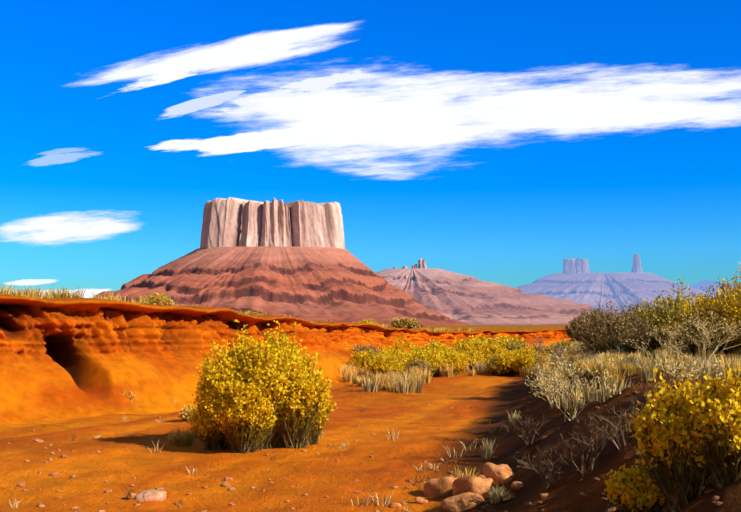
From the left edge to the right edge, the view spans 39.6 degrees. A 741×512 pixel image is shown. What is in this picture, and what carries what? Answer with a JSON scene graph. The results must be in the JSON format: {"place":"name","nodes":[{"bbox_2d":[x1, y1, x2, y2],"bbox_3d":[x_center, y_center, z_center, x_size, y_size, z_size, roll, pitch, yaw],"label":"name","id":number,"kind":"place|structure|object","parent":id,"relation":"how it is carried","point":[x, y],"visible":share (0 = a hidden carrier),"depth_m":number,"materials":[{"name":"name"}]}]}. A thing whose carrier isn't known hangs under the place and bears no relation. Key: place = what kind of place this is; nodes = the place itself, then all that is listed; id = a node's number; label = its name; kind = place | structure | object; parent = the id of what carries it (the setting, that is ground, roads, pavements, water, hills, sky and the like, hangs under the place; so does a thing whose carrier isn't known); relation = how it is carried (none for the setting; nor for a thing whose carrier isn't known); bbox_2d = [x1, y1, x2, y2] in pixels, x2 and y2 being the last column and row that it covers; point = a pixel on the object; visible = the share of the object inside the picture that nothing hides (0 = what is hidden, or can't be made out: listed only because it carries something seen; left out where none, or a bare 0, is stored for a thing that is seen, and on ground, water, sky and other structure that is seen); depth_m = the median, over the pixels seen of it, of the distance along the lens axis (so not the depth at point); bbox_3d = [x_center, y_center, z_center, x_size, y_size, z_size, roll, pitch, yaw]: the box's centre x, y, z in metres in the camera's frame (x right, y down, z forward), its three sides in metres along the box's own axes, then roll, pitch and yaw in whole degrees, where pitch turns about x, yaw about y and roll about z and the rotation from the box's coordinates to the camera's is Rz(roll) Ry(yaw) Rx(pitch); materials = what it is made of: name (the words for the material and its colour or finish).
{"place":"outdoors","nodes":[
{"label":"outdoors","id":0,"kind":"place"},
{"bbox_2d":[0,323,740,511],"bbox_3d":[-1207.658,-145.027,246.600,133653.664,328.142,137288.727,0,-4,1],"label":"ground","id":1,"kind":"structure","parent":0,"point":[117,464],"depth_m":9.34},
{"bbox_2d":[167,320,337,453],"bbox_3d":[-1.278,1.390,10.953,1.837,1.352,1.642,0,-4,1],"label":"rabbitbrush","id":2,"kind":"object","parent":1,"relation":"on","point":[270,394],"visible":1,"depth_m":10.55,"materials":[{"name":"yellow plant"}]},
{"bbox_2d":[9,408,530,511],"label":"grass tufts","id":3,"kind":"object","parent":1,"relation":"on","point":[345,445],"visible":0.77,"depth_m":8.97,"materials":[{"name":"plant"}]},
{"bbox_2d":[93,197,470,324],"bbox_3d":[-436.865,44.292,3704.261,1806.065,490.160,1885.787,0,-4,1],"label":"mesa","id":4,"kind":"structure","parent":1,"relation":"on","point":[296,259],"depth_m":3454.65,"materials":[{"name":"brown stone"}]},
{"bbox_2d":[0,294,571,422],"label":"earth bank","id":5,"kind":"structure","parent":1,"relation":"on","point":[64,358],"depth_m":19.19,"materials":[{"name":"orange soil"}]},
{"bbox_2d":[0,284,473,420],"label":"bank shrubs","id":6,"kind":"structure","parent":5,"relation":"on","point":[163,299],"depth_m":22.54,"materials":[{"name":"yellow plant"}]},
{"bbox_2d":[128,462,522,511],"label":"rocks","id":7,"kind":"object","parent":1,"relation":"on","point":[461,494],"visible":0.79,"depth_m":7.34,"materials":[{"name":"brown stone"}]},
{"bbox_2d":[7,389,722,511],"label":"pebbles","id":8,"kind":"object","parent":1,"relation":"on","point":[508,497],"visible":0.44,"depth_m":7.67,"materials":[{"name":"brown stone"}]},
{"bbox_2d":[375,259,621,324],"bbox_3d":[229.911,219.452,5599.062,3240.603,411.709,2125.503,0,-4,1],"label":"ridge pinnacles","id":9,"kind":"object","parent":1,"relation":"on","point":[471,300],"visible":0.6,"depth_m":5241.49,"materials":[{"name":"brown stone"}]},
{"bbox_2d":[417,335,641,370],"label":"shrubs","id":10,"kind":"object","parent":1,"relation":"on","point":[581,349],"visible":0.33,"depth_m":20.11,"materials":[{"name":"yellow plant"}]},
{"bbox_2d":[446,263,740,511],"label":"terrace shrubs","id":11,"kind":"object","parent":1,"relation":"on","point":[689,445],"depth_m":4.88,"materials":[{"name":"yellow plant"}]},
{"bbox_2d":[498,295,740,490],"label":"dry shrubs","id":12,"kind":"object","parent":1,"relation":"on","point":[610,436],"visible":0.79,"depth_m":8.90,"materials":[{"name":"plant"}]},
{"bbox_2d":[516,254,727,313],"bbox_3d":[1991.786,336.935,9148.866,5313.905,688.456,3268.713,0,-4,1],"label":"butte towers","id":13,"kind":"structure","parent":1,"relation":"on","point":[576,281],"depth_m":8724.69,"materials":[{"name":"purple stone"}]},
{"bbox_2d":[0,0,740,297],"label":"sky","id":14,"kind":"structure","parent":0,"point":[503,142],"materials":[{"name":"blue"}]},
{"bbox_2d":[339,333,693,393],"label":"bushes","id":15,"kind":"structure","parent":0,"point":[395,369],"depth_m":25.03,"materials":[{"name":"yellow plant"}]},
{"bbox_2d":[685,279,740,295],"bbox_3d":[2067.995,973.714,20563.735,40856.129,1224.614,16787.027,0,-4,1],"label":"mountain ridge","id":16,"kind":"structure","parent":0,"point":[703,283],"depth_m":21440.07,"materials":[{"name":"stone"}]}
]}

